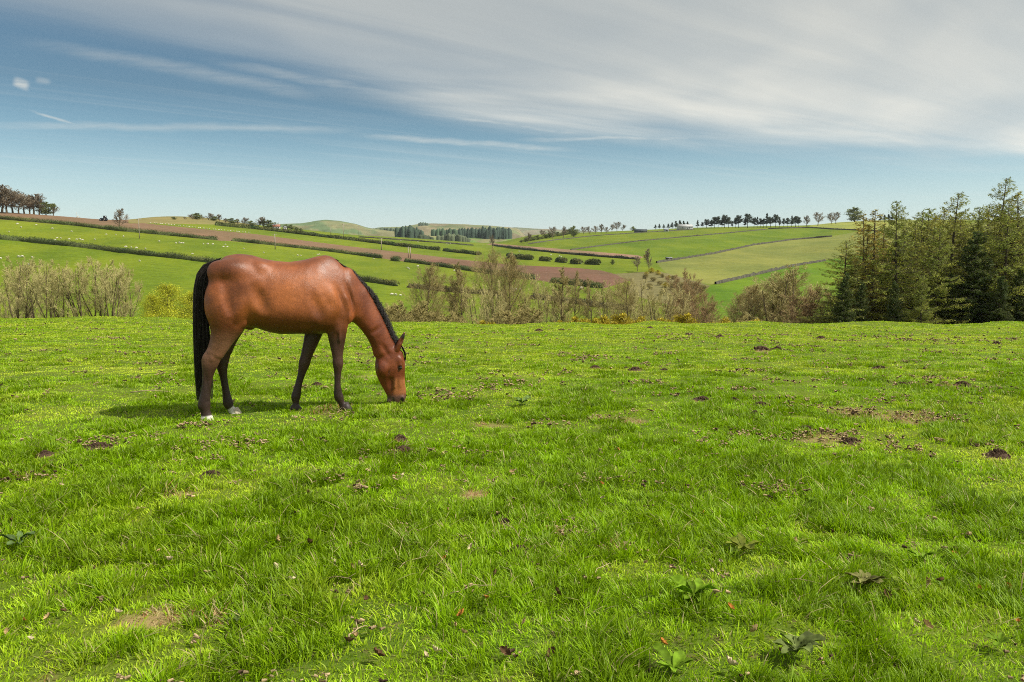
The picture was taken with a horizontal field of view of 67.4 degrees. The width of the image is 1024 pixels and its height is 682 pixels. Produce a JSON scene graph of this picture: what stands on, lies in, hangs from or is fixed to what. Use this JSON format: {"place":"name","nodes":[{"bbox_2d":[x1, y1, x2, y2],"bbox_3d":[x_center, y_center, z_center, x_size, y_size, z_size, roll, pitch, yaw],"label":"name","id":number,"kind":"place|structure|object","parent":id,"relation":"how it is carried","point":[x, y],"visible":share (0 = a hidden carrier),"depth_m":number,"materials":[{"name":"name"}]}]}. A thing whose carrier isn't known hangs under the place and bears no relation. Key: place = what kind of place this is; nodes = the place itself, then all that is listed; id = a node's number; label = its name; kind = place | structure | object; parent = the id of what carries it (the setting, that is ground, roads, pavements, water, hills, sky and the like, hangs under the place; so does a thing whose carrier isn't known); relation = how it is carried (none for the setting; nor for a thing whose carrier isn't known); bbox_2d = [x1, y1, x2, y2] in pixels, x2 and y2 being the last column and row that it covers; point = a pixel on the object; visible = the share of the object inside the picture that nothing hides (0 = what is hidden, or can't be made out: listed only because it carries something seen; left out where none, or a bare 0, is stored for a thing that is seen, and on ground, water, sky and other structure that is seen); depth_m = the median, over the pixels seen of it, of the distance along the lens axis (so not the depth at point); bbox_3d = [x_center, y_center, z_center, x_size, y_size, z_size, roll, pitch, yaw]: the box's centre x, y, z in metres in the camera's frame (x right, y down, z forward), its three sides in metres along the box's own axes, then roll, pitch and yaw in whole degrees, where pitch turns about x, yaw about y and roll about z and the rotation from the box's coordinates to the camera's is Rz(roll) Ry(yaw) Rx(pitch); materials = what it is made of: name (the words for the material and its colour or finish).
{"place":"outdoors","nodes":[
{"label":"outdoors","id":0,"kind":"place"},
{"bbox_2d":[280,220,394,236],"bbox_3d":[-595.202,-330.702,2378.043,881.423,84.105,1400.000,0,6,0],"label":"hill","id":1,"kind":"structure","parent":0,"point":[335,226],"depth_m":2007.54,"materials":[{"name":"plant"}]},
{"bbox_2d":[374,223,524,238],"bbox_3d":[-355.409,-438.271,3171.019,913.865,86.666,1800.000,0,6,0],"label":"hill","id":2,"kind":"structure","parent":0,"point":[517,233],"depth_m":2747.49,"materials":[{"name":"plant"}]},
{"bbox_2d":[430,236,510,242],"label":"hill","id":3,"kind":"structure","parent":0,"point":[477,240],"depth_m":1373.39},
{"bbox_2d":[394,225,423,237],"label":"conifer wood","id":4,"kind":"object","parent":3,"relation":"on","point":[409,231],"visible":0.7,"depth_m":1267.97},
{"bbox_2d":[431,228,466,235],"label":"conifer wood","id":5,"kind":"object","parent":3,"relation":"on","point":[439,231],"visible":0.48,"depth_m":1603.85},
{"bbox_2d":[436,233,470,241],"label":"broadleaf wood","id":6,"kind":"object","parent":3,"relation":"on","point":[453,237],"visible":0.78,"depth_m":1179.77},
{"bbox_2d":[458,226,511,238],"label":"conifer wood","id":7,"kind":"object","parent":3,"relation":"on","point":[496,233],"visible":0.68,"depth_m":1411.02,"materials":[{"name":"plant"}]},
{"bbox_2d":[0,316,1023,681],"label":"ground","id":8,"kind":"structure","parent":0,"point":[296,673],"depth_m":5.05,"materials":[{"name":"plant"}]},
{"bbox_2d":[0,282,24,318],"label":"bare tree","id":9,"kind":"object","parent":8,"relation":"on","point":[5,315],"visible":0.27,"depth_m":53.73,"materials":[{"name":"beige plant"}]},
{"bbox_2d":[0,530,35,544],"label":"dock plant","id":10,"kind":"object","parent":8,"relation":"on","point":[11,538],"visible":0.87,"depth_m":4.17,"materials":[{"name":"green plant"}]},
{"bbox_2d":[0,260,43,317],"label":"bare tree","id":11,"kind":"object","parent":8,"relation":"on","point":[18,294],"visible":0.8,"depth_m":50.07,"materials":[{"name":"beige plant"}]},
{"bbox_2d":[2,255,45,317],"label":"bare tree","id":12,"kind":"object","parent":8,"relation":"on","point":[29,291],"visible":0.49,"depth_m":51.61,"materials":[{"name":"beige plant"}]},
{"bbox_2d":[18,259,71,317],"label":"bare tree","id":13,"kind":"object","parent":8,"relation":"on","point":[36,281],"visible":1,"depth_m":48.61,"materials":[{"name":"beige plant"}]},
{"bbox_2d":[27,265,76,317],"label":"bare tree","id":14,"kind":"object","parent":8,"relation":"on","point":[59,314],"visible":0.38,"depth_m":50.43,"materials":[{"name":"beige plant"}]},
{"bbox_2d":[47,260,94,316],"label":"bare tree","id":15,"kind":"object","parent":8,"relation":"on","point":[79,301],"visible":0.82,"depth_m":49.59,"materials":[{"name":"beige plant"}]},
{"bbox_2d":[66,256,120,316],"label":"bare tree","id":16,"kind":"object","parent":8,"relation":"on","point":[92,291],"visible":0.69,"depth_m":50.40,"materials":[{"name":"beige plant"}]},
{"bbox_2d":[89,260,135,316],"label":"bare tree","id":17,"kind":"object","parent":8,"relation":"on","point":[118,275],"visible":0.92,"depth_m":48.45,"materials":[{"name":"beige plant"}]},
{"bbox_2d":[110,267,143,316],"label":"bare tree","id":18,"kind":"object","parent":8,"relation":"on","point":[124,301],"visible":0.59,"depth_m":50.27,"materials":[{"name":"beige plant"}]},
{"bbox_2d":[138,293,167,316],"bbox_3d":[-22.628,-1.754,48.007,2.374,2.482,2.086,5,8,40],"label":"leafy bush","id":19,"kind":"object","parent":8,"relation":"on","point":[152,300],"visible":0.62,"depth_m":47.91,"materials":[{"name":"yellow plant"}]},
{"bbox_2d":[140,282,192,317],"bbox_3d":[-22.158,-2.072,48.838,4.416,3.403,3.880,3,7,22],"label":"leafy bush","id":20,"kind":"object","parent":8,"relation":"on","point":[165,293],"visible":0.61,"depth_m":48.72,"materials":[{"name":"yellow plant"}]},
{"bbox_2d":[172,290,192,318],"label":"leafy bush","id":21,"kind":"object","parent":8,"relation":"on","point":[188,306],"visible":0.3,"depth_m":49.69,"materials":[{"name":"yellow plant"}]},
{"bbox_2d":[193,254,405,420],"bbox_3d":[-2.119,-0.056,7.843,2.111,1.657,0.637,-2,7,-20],"label":"horse","id":22,"kind":"object","parent":8,"relation":"on","point":[313,299],"visible":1,"depth_m":7.54},
{"bbox_2d":[652,643,696,671],"bbox_3d":[0.627,1.221,2.925,0.163,0.073,0.159,0,6,0],"label":"dock plant","id":23,"kind":"object","parent":8,"relation":"on","point":[676,660],"visible":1,"depth_m":2.95,"materials":[{"name":"green plant"}]},
{"bbox_2d":[669,575,718,601],"bbox_3d":[0.829,1.130,3.514,0.208,0.085,0.197,0,6,0],"label":"dock plant","id":24,"kind":"object","parent":8,"relation":"on","point":[681,582],"visible":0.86,"depth_m":3.54,"materials":[{"name":"green plant"}]},
{"bbox_2d":[726,532,763,550],"bbox_3d":[1.257,1.095,4.149,0.164,0.080,0.193,-6,9,-43],"label":"dock plant","id":25,"kind":"object","parent":8,"relation":"on","point":[742,542],"visible":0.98,"depth_m":4.16,"materials":[{"name":"green plant"}]},
{"bbox_2d":[773,631,825,653],"bbox_3d":[1.137,1.204,3.025,0.203,0.076,0.176,0,6,0],"label":"dock plant","id":26,"kind":"object","parent":8,"relation":"on","point":[806,640],"visible":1,"depth_m":3.05,"materials":[{"name":"green plant"}]},
{"bbox_2d":[845,570,884,584],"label":"dock plant","id":27,"kind":"object","parent":8,"relation":"on","point":[866,577],"visible":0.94,"depth_m":3.69,"materials":[{"name":"green plant"}]},
{"bbox_2d":[985,448,1010,458],"bbox_3d":[3.924,0.900,6.213,0.202,0.071,0.176,6,8,41],"label":"molehill","id":28,"kind":"object","parent":8,"relation":"on","point":[998,453],"visible":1,"depth_m":6.17,"materials":[{"name":"soil"}]},
{"bbox_2d":[985,631,1011,646],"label":"dock plant","id":29,"kind":"object","parent":8,"relation":"on","point":[999,637],"visible":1,"depth_m":3.12,"materials":[{"name":"green plant"}]},
{"bbox_2d":[0,212,1023,323],"bbox_3d":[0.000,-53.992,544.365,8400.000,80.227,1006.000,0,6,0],"label":"hillside","id":30,"kind":"structure","parent":0,"point":[151,272],"depth_m":317.75,"materials":[{"name":"plant"}]},
{"bbox_2d":[0,184,27,212],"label":"bare tree","id":31,"kind":"object","parent":30,"relation":"on","point":[2,187],"visible":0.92,"depth_m":386.51,"materials":[{"name":"brown plant"}]},
{"bbox_2d":[36,201,56,214],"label":"leafy tree","id":32,"kind":"object","parent":30,"relation":"on","point":[46,210],"visible":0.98,"depth_m":409.30,"materials":[{"name":"green plant"}]},
{"bbox_2d":[0,215,217,239],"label":"hedge","id":33,"kind":"object","parent":30,"relation":"on","point":[116,228],"visible":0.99,"depth_m":342.98,"materials":[{"name":"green plant"}]},
{"bbox_2d":[0,234,399,285],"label":"hedge","id":34,"kind":"object","parent":30,"relation":"on","point":[372,279],"visible":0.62,"depth_m":270.15,"materials":[{"name":"green plant"}]},
{"bbox_2d":[231,238,382,257],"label":"hedge","id":35,"kind":"object","parent":30,"relation":"on","point":[256,241],"visible":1,"depth_m":374.55,"materials":[{"name":"green plant"}]},
{"bbox_2d":[215,221,440,250],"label":"hedge","id":36,"kind":"object","parent":30,"relation":"on","point":[386,242],"visible":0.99,"depth_m":504.29,"materials":[{"name":"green plant"}]},
{"bbox_2d":[383,300,430,321],"bbox_3d":[-10.923,-0.640,64.269,8.186,5.678,7.504,4,7,30],"label":"bare shrub","id":37,"kind":"object","parent":30,"relation":"on","point":[391,312],"visible":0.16,"depth_m":64.12,"materials":[{"name":"brown plant"}]},
{"bbox_2d":[360,236,473,245],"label":"hedge","id":38,"kind":"object","parent":30,"relation":"on","point":[418,240],"visible":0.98,"depth_m":621.70,"materials":[{"name":"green plant"}]},
{"bbox_2d":[387,300,447,321],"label":"bare shrub","id":39,"kind":"object","parent":30,"relation":"on","point":[419,308],"visible":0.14,"depth_m":65.80,"materials":[{"name":"brown plant"}]},
{"bbox_2d":[401,262,450,316],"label":"bare tree","id":40,"kind":"object","parent":30,"relation":"on","point":[432,282],"visible":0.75,"depth_m":72.17,"materials":[{"name":"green plant"}]},
{"bbox_2d":[422,310,465,322],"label":"bare shrub","id":41,"kind":"object","parent":30,"relation":"on","point":[450,318],"visible":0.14,"depth_m":64.08,"materials":[{"name":"brown plant"}]},
{"bbox_2d":[436,260,468,320],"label":"bare tree","id":42,"kind":"object","parent":30,"relation":"on","point":[447,294],"visible":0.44,"depth_m":74.73,"materials":[{"name":"brown plant"}]},
{"bbox_2d":[444,267,476,323],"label":"bare tree","id":43,"kind":"object","parent":30,"relation":"on","point":[461,298],"visible":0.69,"depth_m":73.44,"materials":[{"name":"brown plant"}]},
{"bbox_2d":[404,258,534,279],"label":"hedge","id":44,"kind":"object","parent":30,"relation":"on","point":[442,264],"visible":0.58,"depth_m":331.11,"materials":[{"name":"green plant"}]},
{"bbox_2d":[461,280,507,323],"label":"bare tree","id":45,"kind":"object","parent":30,"relation":"on","point":[484,311],"visible":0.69,"depth_m":68.64,"materials":[{"name":"brown plant"}]},
{"bbox_2d":[468,245,519,320],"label":"bare tree","id":46,"kind":"object","parent":30,"relation":"on","point":[493,260],"visible":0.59,"depth_m":77.98,"materials":[{"name":"brown plant"}]},
{"bbox_2d":[491,250,533,318],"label":"bare tree","id":47,"kind":"object","parent":30,"relation":"on","point":[513,261],"visible":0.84,"depth_m":74.96,"materials":[{"name":"brown plant"}]},
{"bbox_2d":[471,303,563,324],"bbox_3d":[0.978,-0.476,64.087,7.577,5.323,8.265,5,8,38],"label":"bare shrub","id":48,"kind":"object","parent":30,"relation":"on","point":[524,317],"visible":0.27,"depth_m":63.27,"materials":[{"name":"brown plant"}]},
{"bbox_2d":[520,273,556,322],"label":"bare tree","id":49,"kind":"object","parent":30,"relation":"on","point":[538,296],"visible":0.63,"depth_m":75.50,"materials":[{"name":"brown plant"}]},
{"bbox_2d":[540,279,568,321],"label":"bush","id":50,"kind":"object","parent":30,"relation":"on","point":[553,299],"visible":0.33,"depth_m":80.50,"materials":[{"name":"brown plant"}]},
{"bbox_2d":[545,266,576,321],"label":"bare tree","id":51,"kind":"object","parent":30,"relation":"on","point":[557,299],"visible":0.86,"depth_m":73.12,"materials":[{"name":"brown plant"}]},
{"bbox_2d":[493,244,637,259],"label":"hedge","id":52,"kind":"object","parent":30,"relation":"on","point":[563,252],"visible":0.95,"depth_m":398.98,"materials":[{"name":"green plant"}]},
{"bbox_2d":[564,270,584,321],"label":"bare tree","id":53,"kind":"object","parent":30,"relation":"on","point":[574,289],"visible":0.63,"depth_m":78.05,"materials":[{"name":"brown plant"}]},
{"bbox_2d":[550,277,604,287],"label":"hedge","id":54,"kind":"object","parent":30,"relation":"on","point":[592,284],"visible":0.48,"depth_m":228.55,"materials":[{"name":"green plant"}]},
{"bbox_2d":[580,277,602,320],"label":"bare tree","id":55,"kind":"object","parent":30,"relation":"on","point":[587,306],"visible":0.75,"depth_m":72.33,"materials":[{"name":"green plant"}]},
{"bbox_2d":[590,280,622,318],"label":"bare tree","id":56,"kind":"object","parent":30,"relation":"on","point":[602,295],"visible":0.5,"depth_m":76.52,"materials":[{"name":"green plant"}]},
{"bbox_2d":[528,229,694,243],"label":"stone wall","id":57,"kind":"structure","parent":30,"relation":"on","point":[605,234],"depth_m":683.18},
{"bbox_2d":[608,312,633,324],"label":"gorse bush","id":58,"kind":"object","parent":30,"relation":"on","point":[621,317],"visible":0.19,"depth_m":65.93,"materials":[{"name":"yellow plant"}]},
{"bbox_2d":[603,276,651,322],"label":"bare tree","id":59,"kind":"object","parent":30,"relation":"on","point":[624,289],"visible":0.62,"depth_m":72.03,"materials":[{"name":"brown plant"}]},
{"bbox_2d":[621,279,657,320],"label":"bare tree","id":60,"kind":"object","parent":30,"relation":"on","point":[633,314],"visible":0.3,"depth_m":78.01,"materials":[{"name":"brown plant"}]},
{"bbox_2d":[631,285,680,321],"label":"bare tree","id":61,"kind":"object","parent":30,"relation":"on","point":[670,299],"visible":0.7,"depth_m":69.09,"materials":[{"name":"brown plant"}]},
{"bbox_2d":[570,229,766,249],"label":"stone wall","id":62,"kind":"structure","parent":30,"relation":"on","point":[662,238],"depth_m":520.13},
{"bbox_2d":[664,288,694,321],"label":"bush","id":63,"kind":"object","parent":30,"relation":"on","point":[687,308],"visible":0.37,"depth_m":73.52,"materials":[{"name":"brown plant"}]},
{"bbox_2d":[663,312,700,323],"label":"gorse bush","id":64,"kind":"object","parent":30,"relation":"on","point":[680,318],"visible":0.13,"depth_m":66.11,"materials":[{"name":"yellow plant"}]},
{"bbox_2d":[659,295,709,322],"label":"bush","id":65,"kind":"object","parent":30,"relation":"on","point":[681,303],"visible":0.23,"depth_m":73.94,"materials":[{"name":"brown plant"}]},
{"bbox_2d":[663,268,715,318],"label":"bare tree","id":66,"kind":"object","parent":30,"relation":"on","point":[693,293],"visible":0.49,"depth_m":105.14,"materials":[{"name":"brown plant"}]},
{"bbox_2d":[684,291,723,322],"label":"bare tree","id":67,"kind":"object","parent":30,"relation":"on","point":[703,311],"visible":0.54,"depth_m":78.72,"materials":[{"name":"brown plant"}]},
{"bbox_2d":[711,292,753,321],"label":"bush","id":68,"kind":"object","parent":30,"relation":"on","point":[736,302],"visible":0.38,"depth_m":75.66,"materials":[{"name":"brown plant"}]},
{"bbox_2d":[656,235,831,262],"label":"stone wall","id":69,"kind":"structure","parent":30,"relation":"on","point":[678,258],"depth_m":407.88,"materials":[{"name":"stone"}]},
{"bbox_2d":[716,283,773,322],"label":"bare tree","id":70,"kind":"object","parent":30,"relation":"on","point":[753,290],"visible":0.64,"depth_m":71.46,"materials":[{"name":"brown plant"}]},
{"bbox_2d":[714,259,825,283],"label":"stone wall","id":71,"kind":"structure","parent":30,"relation":"on","point":[754,274],"depth_m":262.30,"materials":[{"name":"stone"}]},
{"bbox_2d":[737,263,832,322],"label":"bare tree","id":72,"kind":"object","parent":30,"relation":"on","point":[793,271],"visible":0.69,"depth_m":70.09,"materials":[{"name":"brown plant"}]},
{"bbox_2d":[765,271,824,323],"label":"bare tree","id":73,"kind":"object","parent":30,"relation":"on","point":[789,284],"visible":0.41,"depth_m":72.14,"materials":[{"name":"brown plant"}]},
{"bbox_2d":[768,284,836,323],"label":"bare tree","id":74,"kind":"object","parent":30,"relation":"on","point":[806,307],"visible":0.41,"depth_m":66.92,"materials":[{"name":"brown plant"}]},
{"bbox_2d":[796,240,882,323],"bbox_3d":[25.637,-2.956,59.781,8.648,9.857,8.100,2,7,16],"label":"larch tree","id":75,"kind":"object","parent":30,"relation":"on","point":[852,281],"visible":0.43,"depth_m":59.86,"materials":[{"name":"green plant"}]},
{"bbox_2d":[830,272,856,322],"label":"spruce tree","id":76,"kind":"object","parent":30,"relation":"on","point":[843,309],"visible":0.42,"depth_m":55.74,"materials":[{"name":"green plant"}]},
{"bbox_2d":[843,207,863,221],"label":"leafy tree","id":77,"kind":"object","parent":30,"relation":"on","point":[852,215],"visible":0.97,"depth_m":718.67,"materials":[{"name":"green plant"}]},
{"bbox_2d":[827,213,881,307],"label":"larch tree","id":78,"kind":"object","parent":30,"relation":"on","point":[859,229],"visible":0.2,"depth_m":65.77,"materials":[{"name":"green plant"}]},
{"bbox_2d":[839,224,886,319],"bbox_3d":[28.896,-3.712,62.825,4.558,11.625,5.199,-3,7,-23],"label":"larch tree","id":79,"kind":"object","parent":30,"relation":"on","point":[862,252],"visible":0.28,"depth_m":62.31,"materials":[{"name":"green plant"}]},
{"bbox_2d":[853,282,872,321],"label":"spruce tree","id":80,"kind":"object","parent":30,"relation":"on","point":[860,296],"visible":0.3,"depth_m":57.76,"materials":[{"name":"green plant"}]},
{"bbox_2d":[826,209,913,319],"bbox_3d":[29.200,-4.264,62.414,6.610,12.778,5.634,-1,6,-5],"label":"larch tree","id":81,"kind":"object","parent":30,"relation":"on","point":[873,256],"visible":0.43,"depth_m":61.80,"materials":[{"name":"green plant"}]},
{"bbox_2d":[874,241,912,319],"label":"spruce tree","id":82,"kind":"object","parent":30,"relation":"on","point":[900,276],"visible":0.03,"depth_m":63.58,"materials":[{"name":"green plant"}]},
{"bbox_2d":[882,281,906,321],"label":"spruce tree","id":83,"kind":"object","parent":30,"relation":"on","point":[892,309],"visible":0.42,"depth_m":56.97,"materials":[{"name":"green plant"}]},
{"bbox_2d":[862,201,937,323],"bbox_3d":[29.717,-4.388,59.709,6.906,13.009,6.501,-11,11,-31],"label":"larch tree","id":84,"kind":"object","parent":30,"relation":"on","point":[893,269],"visible":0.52,"depth_m":59.08,"materials":[{"name":"green plant"}]},
{"bbox_2d":[892,221,939,304],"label":"larch tree","id":85,"kind":"object","parent":30,"relation":"on","point":[917,238],"visible":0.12,"depth_m":65.53,"materials":[{"name":"green plant"}]},
{"bbox_2d":[883,211,959,305],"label":"larch tree","id":86,"kind":"object","parent":30,"relation":"on","point":[921,218],"visible":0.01,"depth_m":69.12,"materials":[{"name":"green plant"}]},
{"bbox_2d":[901,275,942,323],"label":"larch tree","id":87,"kind":"object","parent":30,"relation":"on","point":[920,310],"visible":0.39,"depth_m":55.92,"materials":[{"name":"green plant"}]},
{"bbox_2d":[902,215,952,318],"bbox_3d":[34.760,-4.144,63.988,6.798,12.565,5.960,1,6,9],"label":"larch tree","id":88,"kind":"object","parent":30,"relation":"on","point":[928,229],"visible":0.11,"depth_m":63.48,"materials":[{"name":"green plant"}]},
{"bbox_2d":[893,208,961,289],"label":"larch tree","id":89,"kind":"object","parent":30,"relation":"on","point":[928,216],"visible":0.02,"depth_m":69.92,"materials":[{"name":"green plant"}]},
{"bbox_2d":[904,226,977,324],"bbox_3d":[31.900,-3.424,57.989,5.944,10.534,6.314,-3,7,-22],"label":"larch tree","id":90,"kind":"object","parent":30,"relation":"on","point":[937,289],"visible":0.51,"depth_m":57.50,"materials":[{"name":"green plant"}]},
{"bbox_2d":[898,192,989,316],"bbox_3d":[34.764,-4.908,61.968,8.435,14.113,9.004,0,6,2],"label":"larch tree","id":91,"kind":"object","parent":30,"relation":"on","point":[954,223],"visible":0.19,"depth_m":61.03,"materials":[{"name":"green plant"}]},
{"bbox_2d":[933,273,961,323],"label":"spruce tree","id":92,"kind":"object","parent":30,"relation":"on","point":[943,311],"visible":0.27,"depth_m":57.69,"materials":[{"name":"green plant"}]},
{"bbox_2d":[933,206,1003,307],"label":"larch tree","id":93,"kind":"object","parent":30,"relation":"on","point":[978,224],"visible":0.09,"depth_m":65.06,"materials":[{"name":"green plant"}]},
{"bbox_2d":[939,231,998,323],"bbox_3d":[34.672,-3.219,58.228,5.863,10.235,5.654,0,6,3],"label":"spruce tree","id":94,"kind":"object","parent":30,"relation":"on","point":[971,289],"visible":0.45,"depth_m":57.23,"materials":[{"name":"green plant"}]},
{"bbox_2d":[949,204,1002,270],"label":"larch tree","id":95,"kind":"object","parent":30,"relation":"on","point":[988,225],"visible":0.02,"depth_m":72.54,"materials":[{"name":"green plant"}]},
{"bbox_2d":[953,176,1023,299],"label":"larch tree","id":96,"kind":"object","parent":30,"relation":"on","point":[996,210],"visible":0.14,"depth_m":62.87,"materials":[{"name":"green plant"}]},
{"bbox_2d":[960,204,1023,322],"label":"larch tree","id":97,"kind":"object","parent":30,"relation":"on","point":[1008,267],"visible":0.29,"depth_m":57.32,"materials":[{"name":"green plant"}]},
{"bbox_2d":[979,276,1014,322],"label":"spruce tree","id":98,"kind":"object","parent":30,"relation":"on","point":[1001,304],"visible":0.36,"depth_m":55.90,"materials":[{"name":"green plant"}]},
{"bbox_2d":[981,191,1023,308],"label":"larch tree","id":99,"kind":"object","parent":30,"relation":"on","point":[1016,197],"visible":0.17,"depth_m":61.62,"materials":[{"name":"green plant"}]},
{"bbox_2d":[1005,269,1023,321],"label":"spruce tree","id":100,"kind":"object","parent":30,"relation":"on","point":[1020,297],"visible":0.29,"depth_m":56.79,"materials":[{"name":"green plant"}]},
{"bbox_2d":[0,322,1023,681],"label":"debris","id":101,"kind":"object","parent":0,"point":[786,486],"visible":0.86,"depth_m":7.55,"materials":[{"name":"soil"}]},
{"bbox_2d":[0,0,1023,231],"label":"sky","id":102,"kind":"structure","parent":0,"point":[536,114],"materials":[{"name":"blue"}]},
{"bbox_2d":[512,227,593,235],"bbox_3d":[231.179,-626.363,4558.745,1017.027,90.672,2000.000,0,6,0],"label":"hill","id":103,"kind":"structure","parent":0,"point":[526,231],"depth_m":4067.50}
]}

